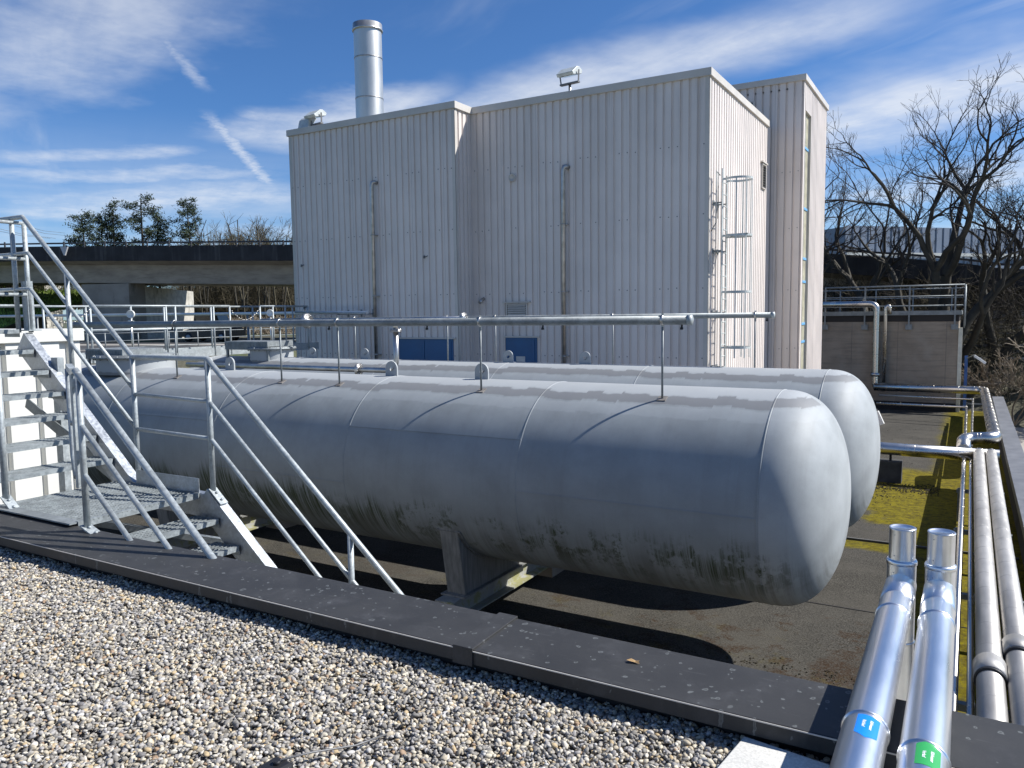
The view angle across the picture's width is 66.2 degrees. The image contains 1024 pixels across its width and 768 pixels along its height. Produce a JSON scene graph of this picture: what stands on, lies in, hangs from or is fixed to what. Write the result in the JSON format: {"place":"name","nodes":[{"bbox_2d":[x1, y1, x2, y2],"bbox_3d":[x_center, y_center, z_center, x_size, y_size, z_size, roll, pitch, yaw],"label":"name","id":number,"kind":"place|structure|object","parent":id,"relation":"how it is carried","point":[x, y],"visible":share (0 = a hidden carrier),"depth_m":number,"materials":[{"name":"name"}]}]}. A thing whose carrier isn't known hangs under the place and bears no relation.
{"place":"outdoors","nodes":[
{"label":"outdoors","id":0,"kind":"place"},
{"bbox_2d":[0,286,82,327],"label":"grass bank","id":1,"kind":"structure","parent":0,"point":[9,310],"depth_m":71.04,"materials":[{"name":"plant"}]},
{"bbox_2d":[0,285,82,310],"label":"wood","id":2,"kind":"object","parent":1,"relation":"on","point":[72,286],"visible":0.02,"depth_m":76.16,"materials":[{"name":"wood"}]},
{"bbox_2d":[80,342,223,352],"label":"road","id":3,"kind":"structure","parent":0,"point":[114,346],"depth_m":52.12,"materials":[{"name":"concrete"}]},
{"bbox_2d":[80,344,224,350],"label":"pavement","id":4,"kind":"structure","parent":0,"point":[145,344],"depth_m":53.00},
{"bbox_2d":[80,328,295,349],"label":"yard railing","id":5,"kind":"object","parent":4,"relation":"on","point":[138,340],"visible":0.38,"depth_m":43.32,"materials":[{"name":"metal"}]},
{"bbox_2d":[178,327,245,341],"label":"parked car","id":6,"kind":"object","parent":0,"point":[192,333],"visible":0.63,"depth_m":58.05,"materials":[{"name":"paint"}]},
{"bbox_2d":[0,0,1023,319],"label":"sky","id":7,"kind":"structure","parent":0,"point":[101,101],"materials":[{"name":"blue"}]},
{"bbox_2d":[63,313,1023,427],"bbox_3d":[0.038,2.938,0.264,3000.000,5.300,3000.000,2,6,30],"label":"ground","id":8,"kind":"structure","parent":0,"point":[1018,407],"depth_m":40.38,"materials":[{"name":"soil"}]},
{"bbox_2d":[62,209,107,245],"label":"pine tree","id":9,"kind":"object","parent":8,"relation":"on","point":[83,230],"visible":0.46,"depth_m":79.70,"materials":[{"name":"green plant"}]},
{"bbox_2d":[86,211,119,245],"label":"pine tree","id":10,"kind":"object","parent":8,"relation":"on","point":[98,217],"visible":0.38,"depth_m":82.00,"materials":[{"name":"green plant"}]},
{"bbox_2d":[100,198,130,245],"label":"pine tree","id":11,"kind":"object","parent":8,"relation":"on","point":[114,221],"visible":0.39,"depth_m":82.04,"materials":[{"name":"green plant"}]},
{"bbox_2d":[120,194,171,287],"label":"pine tree","id":12,"kind":"object","parent":8,"relation":"on","point":[136,219],"visible":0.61,"depth_m":82.30,"materials":[{"name":"green plant"}]},
{"bbox_2d":[140,209,172,288],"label":"pine tree","id":13,"kind":"object","parent":8,"relation":"on","point":[158,219],"visible":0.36,"depth_m":83.73,"materials":[{"name":"green plant"}]},
{"bbox_2d":[166,228,197,301],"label":"slim trunk","id":14,"kind":"object","parent":8,"relation":"on","point":[183,288],"visible":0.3,"depth_m":78.14,"materials":[{"name":"brown plant"}]},
{"bbox_2d":[167,197,203,290],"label":"pine tree","id":15,"kind":"object","parent":8,"relation":"on","point":[189,224],"visible":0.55,"depth_m":83.63,"materials":[{"name":"green plant"}]},
{"bbox_2d":[194,227,208,312],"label":"slim trunk","id":16,"kind":"object","parent":8,"relation":"on","point":[208,286],"visible":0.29,"depth_m":85.29,"materials":[{"name":"brown plant"}]},
{"bbox_2d":[188,227,214,312],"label":"slim trunk","id":17,"kind":"object","parent":8,"relation":"on","point":[203,286],"visible":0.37,"depth_m":81.80,"materials":[{"name":"brown plant"}]},
{"bbox_2d":[197,220,220,312],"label":"slim trunk","id":18,"kind":"object","parent":8,"relation":"on","point":[199,286],"visible":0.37,"depth_m":77.89,"materials":[{"name":"brown plant"}]},
{"bbox_2d":[194,315,228,320],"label":"parked car","id":19,"kind":"object","parent":8,"relation":"on","point":[207,318],"visible":0.01,"depth_m":71.45,"materials":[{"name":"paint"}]},
{"bbox_2d":[161,286,294,319],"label":"wood","id":20,"kind":"object","parent":8,"relation":"on","point":[219,301],"visible":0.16,"depth_m":91.01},
{"bbox_2d":[220,231,237,310],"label":"slim trunk","id":21,"kind":"object","parent":8,"relation":"on","point":[225,288],"visible":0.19,"depth_m":90.07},
{"bbox_2d":[175,211,284,304],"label":"bare tree","id":22,"kind":"object","parent":8,"relation":"on","point":[228,233],"visible":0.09,"depth_m":94.21,"materials":[{"name":"plant"}]},
{"bbox_2d":[227,216,240,319],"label":"slim trunk","id":23,"kind":"object","parent":8,"relation":"on","point":[235,296],"visible":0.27,"depth_m":81.24,"materials":[{"name":"brown plant"}]},
{"bbox_2d":[186,219,293,317],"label":"bare tree","id":24,"kind":"object","parent":8,"relation":"on","point":[213,291],"visible":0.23,"depth_m":88.79,"materials":[{"name":"plant"}]},
{"bbox_2d":[224,218,256,318],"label":"slim trunk","id":25,"kind":"object","parent":8,"relation":"on","point":[239,286],"visible":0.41,"depth_m":83.29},
{"bbox_2d":[237,220,247,334],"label":"slim trunk","id":26,"kind":"object","parent":8,"relation":"on","point":[242,293],"visible":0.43,"depth_m":79.39,"materials":[{"name":"brown plant"}]},
{"bbox_2d":[241,240,254,317],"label":"slim trunk","id":27,"kind":"object","parent":8,"relation":"on","point":[247,295],"visible":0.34,"depth_m":89.20,"materials":[{"name":"brown plant"}]},
{"bbox_2d":[204,311,295,334],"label":"wood","id":28,"kind":"object","parent":8,"relation":"on","point":[267,331],"visible":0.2,"depth_m":80.22,"materials":[{"name":"wood"}]},
{"bbox_2d":[210,222,293,296],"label":"bare tree","id":29,"kind":"object","parent":8,"relation":"on","point":[246,239],"visible":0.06,"depth_m":93.44,"materials":[{"name":"plant"}]},
{"bbox_2d":[240,227,269,317],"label":"slim trunk","id":30,"kind":"object","parent":8,"relation":"on","point":[258,296],"visible":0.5,"depth_m":83.20,"materials":[{"name":"plant"}]},
{"bbox_2d":[230,215,291,300],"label":"bare tree","id":31,"kind":"object","parent":8,"relation":"on","point":[265,233],"visible":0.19,"depth_m":92.51,"materials":[{"name":"plant"}]},
{"bbox_2d":[261,232,267,317],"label":"slim trunk","id":32,"kind":"object","parent":8,"relation":"on","point":[264,290],"visible":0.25,"depth_m":88.23,"materials":[{"name":"brown plant"}]},
{"bbox_2d":[259,215,274,317],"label":"slim trunk","id":33,"kind":"object","parent":8,"relation":"on","point":[267,295],"visible":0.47,"depth_m":83.23,"materials":[{"name":"brown plant"}]},
{"bbox_2d":[261,227,285,333],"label":"slim trunk","id":34,"kind":"object","parent":8,"relation":"on","point":[274,291],"visible":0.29,"depth_m":81.91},
{"bbox_2d":[273,235,292,317],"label":"slim trunk","id":35,"kind":"object","parent":8,"relation":"on","point":[282,302],"visible":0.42,"depth_m":91.24,"materials":[{"name":"brown plant"}]},
{"bbox_2d":[273,229,292,311],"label":"slim trunk","id":36,"kind":"object","parent":8,"relation":"on","point":[285,290],"visible":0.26,"depth_m":86.72,"materials":[{"name":"brown plant"}]},
{"bbox_2d":[284,233,291,317],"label":"slim trunk","id":37,"kind":"object","parent":8,"relation":"on","point":[289,295],"visible":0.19,"depth_m":88.12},
{"bbox_2d":[0,545,831,767],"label":"gravel","id":38,"kind":"structure","parent":8,"relation":"on","point":[613,703],"depth_m":3.10,"materials":[{"name":"gravel"}]},
{"bbox_2d":[258,757,292,767],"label":"conductor holder","id":39,"kind":"object","parent":38,"relation":"on","point":[275,762],"visible":1,"depth_m":2.59,"materials":[{"name":"black rubber"}]},
{"bbox_2d":[280,733,386,760],"bbox_3d":[-0.618,1.258,2.731,0.405,0.059,0.029,-5,6,-36],"label":"conductor wire","id":40,"kind":"object","parent":39,"relation":"on","point":[329,749],"visible":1,"depth_m":2.73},
{"bbox_2d":[0,511,1023,767],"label":"parapet coping","id":41,"kind":"object","parent":38,"relation":"on","point":[794,711],"visible":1,"depth_m":3.36,"materials":[{"name":"metal"}]},
{"bbox_2d":[718,737,829,767],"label":"paving slab","id":42,"kind":"object","parent":38,"relation":"on","point":[746,752],"depth_m":2.63,"materials":[{"name":"concrete"}]},
{"bbox_2d":[0,240,1023,340],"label":"road bridge","id":43,"kind":"structure","parent":8,"relation":"on","point":[114,275],"depth_m":60.19,"materials":[{"name":"concrete"}]},
{"bbox_2d":[96,409,1023,722],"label":"deck","id":44,"kind":"structure","parent":8,"relation":"on","point":[810,637],"depth_m":12.43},
{"bbox_2d":[0,328,88,503],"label":"white enclosure","id":45,"kind":"object","parent":44,"relation":"on","point":[53,342],"visible":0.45,"depth_m":8.29,"materials":[{"name":"paint"}]},
{"bbox_2d":[0,304,365,363],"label":"tank walkway","id":46,"kind":"structure","parent":44,"relation":"on","point":[212,350],"depth_m":19.55,"materials":[{"name":"silver metal"}]},
{"bbox_2d":[185,313,467,373],"bbox_3d":[-4.064,-0.809,15.768,7.516,1.203,0.298,2,6,30],"label":"vapour line","id":47,"kind":"object","parent":46,"relation":"attached to","point":[358,368],"visible":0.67,"depth_m":15.38,"materials":[{"name":"silver metal"}]},
{"bbox_2d":[0,309,372,355],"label":"bridge pipe","id":48,"kind":"object","parent":44,"relation":"on","point":[247,314],"visible":0.52,"depth_m":26.18,"materials":[{"name":"metal"}]},
{"bbox_2d":[0,215,403,594],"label":"steel staircase","id":49,"kind":"structure","parent":44,"relation":"on","point":[73,424],"depth_m":6.17,"materials":[{"name":"metal"}]},
{"bbox_2d":[156,516,297,548],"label":"support beam","id":50,"kind":"structure","parent":44,"relation":"on","point":[250,523],"depth_m":15.66,"materials":[{"name":"paint"}]},
{"bbox_2d":[81,352,850,605],"bbox_3d":[-2.917,1.177,13.207,15.880,3.206,2.613,2,6,30],"label":"gas tank","id":51,"kind":"object","parent":50,"relation":"on","point":[741,493],"visible":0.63,"depth_m":10.13,"materials":[{"name":"metal"}]},
{"bbox_2d":[85,347,163,370],"bbox_3d":[-7.792,-0.472,15.879,1.280,0.500,0.908,2,6,30],"label":"valve cover","id":52,"kind":"object","parent":51,"relation":"on","point":[90,353],"visible":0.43,"depth_m":15.66,"materials":[{"name":"metal"}]},
{"bbox_2d":[126,310,134,346],"bbox_3d":[-8.189,-1.026,16.932,0.182,1.125,0.092,0,5,11],"label":"pressure gauge","id":53,"kind":"object","parent":51,"relation":"attached to","point":[130,314],"visible":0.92,"depth_m":16.88,"materials":[{"name":"silver metal"}]},
{"bbox_2d":[72,313,693,400],"bbox_3d":[-3.329,-0.532,12.667,12.714,1.079,0.126,2,6,30],"label":"sprinkler pipe","id":54,"kind":"object","parent":51,"relation":"attached to","point":[662,320],"visible":0.95,"depth_m":11.33,"materials":[{"name":"silver metal"}]},
{"bbox_2d":[190,346,879,527],"bbox_3d":[-1.113,0.876,16.300,15.880,3.206,2.613,2,6,30],"label":"gas tank","id":55,"kind":"object","parent":50,"relation":"on","point":[845,398],"visible":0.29,"depth_m":13.12,"materials":[{"name":"metal"}]},
{"bbox_2d":[225,340,292,360],"bbox_3d":[-6.075,-0.792,18.970,1.530,0.500,0.808,2,6,30],"label":"valve cover","id":56,"kind":"object","parent":55,"relation":"on","point":[239,345],"visible":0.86,"depth_m":18.68,"materials":[{"name":"metal"}]},
{"bbox_2d":[260,311,774,367],"bbox_3d":[-0.877,-0.933,16.511,12.374,1.059,0.109,2,6,30],"label":"sprinkler pipe","id":57,"kind":"object","parent":55,"relation":"on","point":[755,315],"visible":0.38,"depth_m":14.69,"materials":[{"name":"silver metal"}]},
{"bbox_2d":[266,309,273,339],"bbox_3d":[-5.989,-1.287,19.515,0.182,1.125,0.092,0,5,11],"label":"pressure gauge","id":58,"kind":"object","parent":57,"relation":"attached to","point":[270,312],"visible":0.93,"depth_m":19.46,"materials":[{"name":"silver metal"}]},
{"bbox_2d":[435,563,563,610],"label":"support beam","id":59,"kind":"structure","parent":44,"relation":"on","point":[491,593],"depth_m":12.01,"materials":[{"name":"paint"}]},
{"bbox_2d":[286,67,769,367],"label":"plant building","id":60,"kind":"structure","parent":44,"relation":"on","point":[467,210],"depth_m":21.31,"materials":[{"name":"metal"}]},
{"bbox_2d":[298,118,315,127],"bbox_3d":[-6.325,-7.981,24.263,0.622,0.518,0.332,3,7,38],"label":"floodlight","id":61,"kind":"object","parent":60,"relation":"on","point":[303,122],"visible":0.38,"depth_m":24.13,"materials":[{"name":"silver metal"}]},
{"bbox_2d":[304,109,325,125],"bbox_3d":[-5.994,-8.052,23.947,0.622,0.547,0.471,3,7,38],"label":"floodlight","id":62,"kind":"object","parent":60,"relation":"on","point":[319,113],"visible":0.84,"depth_m":23.80,"materials":[{"name":"silver metal"}]},
{"bbox_2d":[352,19,383,117],"bbox_3d":[-4.538,-9.374,24.967,0.970,3.920,0.970,2,6,30],"label":"chimney","id":63,"kind":"object","parent":60,"relation":"on","point":[368,60],"visible":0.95,"depth_m":24.57,"materials":[{"name":"metal"}]},
{"bbox_2d":[370,180,381,358],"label":"vent pipe","id":64,"kind":"object","parent":60,"relation":"attached to","point":[373,235],"visible":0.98,"depth_m":22.72,"materials":[{"name":"silver metal"}]},
{"bbox_2d":[399,337,455,360],"bbox_3d":[-2.434,-0.145,22.294,2.080,2.360,0.100,2,6,30],"label":"door","id":65,"kind":"structure","parent":60,"relation":"in","point":[410,348],"depth_m":22.16,"materials":[{"name":"blue paint"}]},
{"bbox_2d":[503,336,539,362],"bbox_3d":[0.274,-0.135,21.679,1.140,2.380,0.100,2,6,30],"label":"door","id":66,"kind":"structure","parent":60,"relation":"in","point":[523,348],"depth_m":21.54,"materials":[{"name":"blue paint"}]},
{"bbox_2d":[560,164,569,362],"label":"vent pipe","id":67,"kind":"object","parent":60,"relation":"attached to","point":[563,245],"visible":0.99,"depth_m":20.57,"materials":[{"name":"silver metal"}]},
{"bbox_2d":[556,66,581,90],"bbox_3d":[1.506,-7.873,20.636,0.622,0.847,0.471,3,7,38],"label":"floodlight","id":68,"kind":"object","parent":60,"relation":"on","point":[569,72],"visible":0.93,"depth_m":20.52,"materials":[{"name":"silver metal"}]},
{"bbox_2d":[711,168,752,366],"bbox_3d":[5.356,-1.992,19.153,0.889,6.400,0.813,2,6,30],"label":"cage ladder","id":69,"kind":"object","parent":60,"relation":"attached to","point":[735,235],"visible":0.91,"depth_m":19.06,"materials":[{"name":"metal"}]},
{"bbox_2d":[602,429,964,683],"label":"moss crumbs","id":70,"kind":"object","parent":44,"relation":"on","point":[908,487],"visible":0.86,"depth_m":18.70,"materials":[{"name":"plant"}]},
{"bbox_2d":[829,524,917,767],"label":"clad duct","id":71,"kind":"object","parent":44,"relation":"on","point":[881,685],"visible":1,"depth_m":2.85,"materials":[{"name":"metal"}]},
{"bbox_2d":[878,458,902,483],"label":"concrete block","id":72,"kind":"structure","parent":44,"relation":"on","point":[890,471],"depth_m":19.88,"materials":[{"name":"concrete"}]},
{"bbox_2d":[880,442,999,462],"bbox_3d":[9.402,1.705,20.114,5.220,0.478,0.341,2,6,30],"label":"header pipe","id":73,"kind":"object","parent":72,"relation":"on","point":[926,451],"visible":0.45,"depth_m":19.45,"materials":[{"name":"silver metal"}]},
{"bbox_2d":[973,449,1008,721],"bbox_3d":[6.527,2.452,10.867,0.290,0.290,18.650,2,6,30],"label":"lagged pipe","id":74,"kind":"object","parent":73,"relation":"attached to","point":[990,676],"visible":0.94,"depth_m":8.63,"materials":[{"name":"metal"}]},
{"bbox_2d":[985,449,1023,725],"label":"lagged pipe","id":75,"kind":"object","parent":73,"relation":"attached to","point":[1011,608],"visible":0.95,"depth_m":9.34,"materials":[{"name":"metal"}]},
{"bbox_2d":[806,601,974,629],"bbox_3d":[5.134,3.314,11.479,2.800,0.006,0.020,2,6,30],"label":"roofing seam","id":76,"kind":"object","parent":44,"relation":"on","point":[856,609],"visible":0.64,"depth_m":11.58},
{"bbox_2d":[896,528,956,767],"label":"clad duct","id":77,"kind":"object","parent":44,"relation":"on","point":[925,740],"visible":1,"depth_m":2.77,"materials":[{"name":"metal"}]},
{"bbox_2d":[879,394,974,714],"bbox_3d":[8.403,1.913,17.494,3.341,0.233,32.033,2,6,30],"label":"lagged pipe","id":78,"kind":"object","parent":44,"relation":"on","point":[970,705],"visible":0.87,"depth_m":9.96,"materials":[{"name":"silver metal"}]},
{"bbox_2d":[846,537,1018,559],"bbox_3d":[3.275,2.833,16.940,12.880,0.040,0.065,2,6,30],"label":"deck upstand","id":79,"kind":"object","parent":44,"relation":"on","point":[917,546],"visible":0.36,"depth_m":14.80,"materials":[{"name":"concrete"}]},
{"bbox_2d":[956,488,1004,520],"bbox_3d":[9.549,2.502,16.051,0.840,0.695,0.080,2,6,30],"label":"pipe support","id":80,"kind":"object","parent":44,"relation":"on","point":[958,492],"visible":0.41,"depth_m":16.20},
{"bbox_2d":[954,527,1011,563],"bbox_3d":[7.842,2.787,13.124,0.840,0.695,0.080,2,6,30],"label":"pipe support","id":81,"kind":"object","parent":44,"relation":"on","point":[956,531],"visible":0.25,"depth_m":13.26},
{"bbox_2d":[958,700,1010,721],"bbox_3d":[4.479,3.349,7.357,0.840,0.695,0.080,2,6,30],"label":"pipe support","id":82,"kind":"object","parent":44,"relation":"on","point":[961,706],"depth_m":7.42,"materials":[{"name":"metal"}]},
{"bbox_2d":[876,402,967,711],"bbox_3d":[8.073,2.069,17.127,3.154,0.172,31.043,2,6,30],"label":"lagged pipe","id":83,"kind":"object","parent":82,"relation":"on","point":[959,554],"visible":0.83,"depth_m":11.33,"materials":[{"name":"silver metal"}]},
{"bbox_2d":[873,383,1001,447],"bbox_3d":[13.781,0.878,26.524,4.330,0.463,15.368,2,6,30],"label":"offset pipe","id":84,"kind":"object","parent":83,"relation":"on","point":[992,435],"visible":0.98,"depth_m":27.36,"materials":[{"name":"silver metal"}]},
{"bbox_2d":[961,592,1023,605],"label":"pipe support","id":85,"kind":"object","parent":44,"relation":"on","point":[964,596],"depth_m":10.25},
{"bbox_2d":[992,396,1023,565],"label":"deck parapet","id":86,"kind":"structure","parent":44,"relation":"on","point":[1011,451],"depth_m":18.83,"materials":[{"name":"grey metal"}]},
{"bbox_2d":[821,310,962,411],"bbox_3d":[16.730,-0.069,38.100,8.750,6.880,6.800,2,6,30],"label":"concrete shaft","id":87,"kind":"object","parent":8,"relation":"on","point":[926,349],"visible":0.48,"depth_m":34.11,"materials":[{"name":"beige paint"}]},
{"bbox_2d":[823,301,879,386],"bbox_3d":[14.958,-1.731,34.847,2.633,3.857,0.400,2,6,30],"label":"riser pipe","id":88,"kind":"object","parent":87,"relation":"attached to","point":[875,373],"visible":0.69,"depth_m":34.26,"materials":[{"name":"silver metal"}]},
{"bbox_2d":[882,304,891,383],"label":"riser pipe","id":89,"kind":"object","parent":87,"relation":"attached to","point":[887,309],"visible":0.96,"depth_m":34.07,"materials":[{"name":"silver metal"}]},
{"bbox_2d":[822,284,964,329],"bbox_3d":[16.426,-3.312,34.124,5.570,1.900,0.065,2,6,30],"label":"platform railing","id":90,"kind":"object","parent":87,"relation":"attached to","point":[908,326],"visible":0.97,"depth_m":33.80,"materials":[{"name":"metal"}]},
{"bbox_2d":[823,287,964,311],"bbox_3d":[18.301,-3.912,40.524,8.780,1.900,0.065,2,6,30],"label":"platform railing","id":91,"kind":"object","parent":87,"relation":"attached to","point":[912,298],"visible":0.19,"depth_m":39.69,"materials":[{"name":"metal"}]},
{"bbox_2d":[963,284,966,327],"bbox_3d":[20.484,-3.523,35.516,0.060,1.824,6.560,2,6,30],"label":"platform railing","id":92,"kind":"object","parent":87,"relation":"attached to","point":[965,304],"visible":1,"depth_m":32.73,"materials":[{"name":"metal"}]},
{"bbox_2d":[823,95,985,311],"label":"bare tree","id":93,"kind":"object","parent":8,"relation":"on","point":[875,280],"visible":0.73,"depth_m":42.62,"materials":[{"name":"brown plant"}]},
{"bbox_2d":[824,100,997,310],"bbox_3d":[19.105,-7.206,41.368,10.528,13.200,11.589,2,6,30],"label":"bare tree","id":94,"kind":"object","parent":8,"relation":"on","point":[928,253],"visible":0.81,"depth_m":39.42,"materials":[{"name":"brown plant"}]},
{"bbox_2d":[824,144,1012,327],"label":"bare tree","id":95,"kind":"object","parent":8,"relation":"on","point":[846,274],"visible":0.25,"depth_m":44.59,"materials":[{"name":"brown plant"}]},
{"bbox_2d":[822,262,1023,404],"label":"undergrowth","id":96,"kind":"object","parent":8,"relation":"on","point":[968,336],"visible":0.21,"depth_m":42.61,"materials":[{"name":"plant"}]},
{"bbox_2d":[824,225,1023,311],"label":"distant hall","id":97,"kind":"structure","parent":8,"relation":"on","point":[942,236],"depth_m":77.41,"materials":[{"name":"white paint"}]},
{"bbox_2d":[904,51,1023,365],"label":"bare tree","id":98,"kind":"object","parent":8,"relation":"on","point":[1003,283],"visible":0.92,"depth_m":38.22,"materials":[{"name":"brown plant"}]},
{"bbox_2d":[906,156,1023,257],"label":"bare tree","id":99,"kind":"object","parent":8,"relation":"on","point":[1018,245],"visible":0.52,"depth_m":39.70,"materials":[{"name":"brown plant"}]},
{"bbox_2d":[919,152,1023,368],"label":"bare tree","id":100,"kind":"object","parent":8,"relation":"on","point":[991,335],"visible":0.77,"depth_m":40.34,"materials":[{"name":"brown plant"}]},
{"bbox_2d":[963,355,985,410],"bbox_3d":[19.528,1.262,33.297,0.324,5.016,0.900,-5,7,-41],"label":"blue post","id":101,"kind":"object","parent":8,"relation":"on","point":[965,371],"visible":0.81,"depth_m":33.42,"materials":[{"name":"metal"}]},
{"bbox_2d":[961,326,1023,426],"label":"bare shrub","id":102,"kind":"object","parent":8,"relation":"on","point":[992,383],"visible":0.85,"depth_m":35.80,"materials":[{"name":"plant"}]},
{"bbox_2d":[961,314,1023,319],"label":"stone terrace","id":103,"kind":"structure","parent":8,"relation":"on","point":[1003,316],"depth_m":43.47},
{"bbox_2d":[962,344,1022,345],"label":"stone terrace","id":104,"kind":"structure","parent":8,"relation":"on","point":[997,344],"depth_m":41.98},
{"bbox_2d":[732,73,828,368],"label":"stair tower","id":105,"kind":"structure","parent":0,"point":[793,109],"depth_m":24.42,"materials":[{"name":"metal"}]},
{"bbox_2d":[801,115,808,368],"bbox_3d":[9.157,-3.185,24.880,0.120,10.450,1.000,2,6,30],"label":"tall window","id":106,"kind":"structure","parent":105,"relation":"in","point":[807,118],"depth_m":24.97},
{"bbox_2d":[876,409,883,424],"bbox_3d":[12.821,1.331,27.447,0.323,0.900,0.200,2,6,30],"label":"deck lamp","id":107,"kind":"object","parent":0,"point":[881,421],"visible":0.4,"depth_m":27.34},
{"bbox_2d":[1015,427,1023,450],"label":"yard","id":108,"kind":"structure","parent":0,"point":[1020,432],"depth_m":34.45,"materials":[{"name":"concrete"}]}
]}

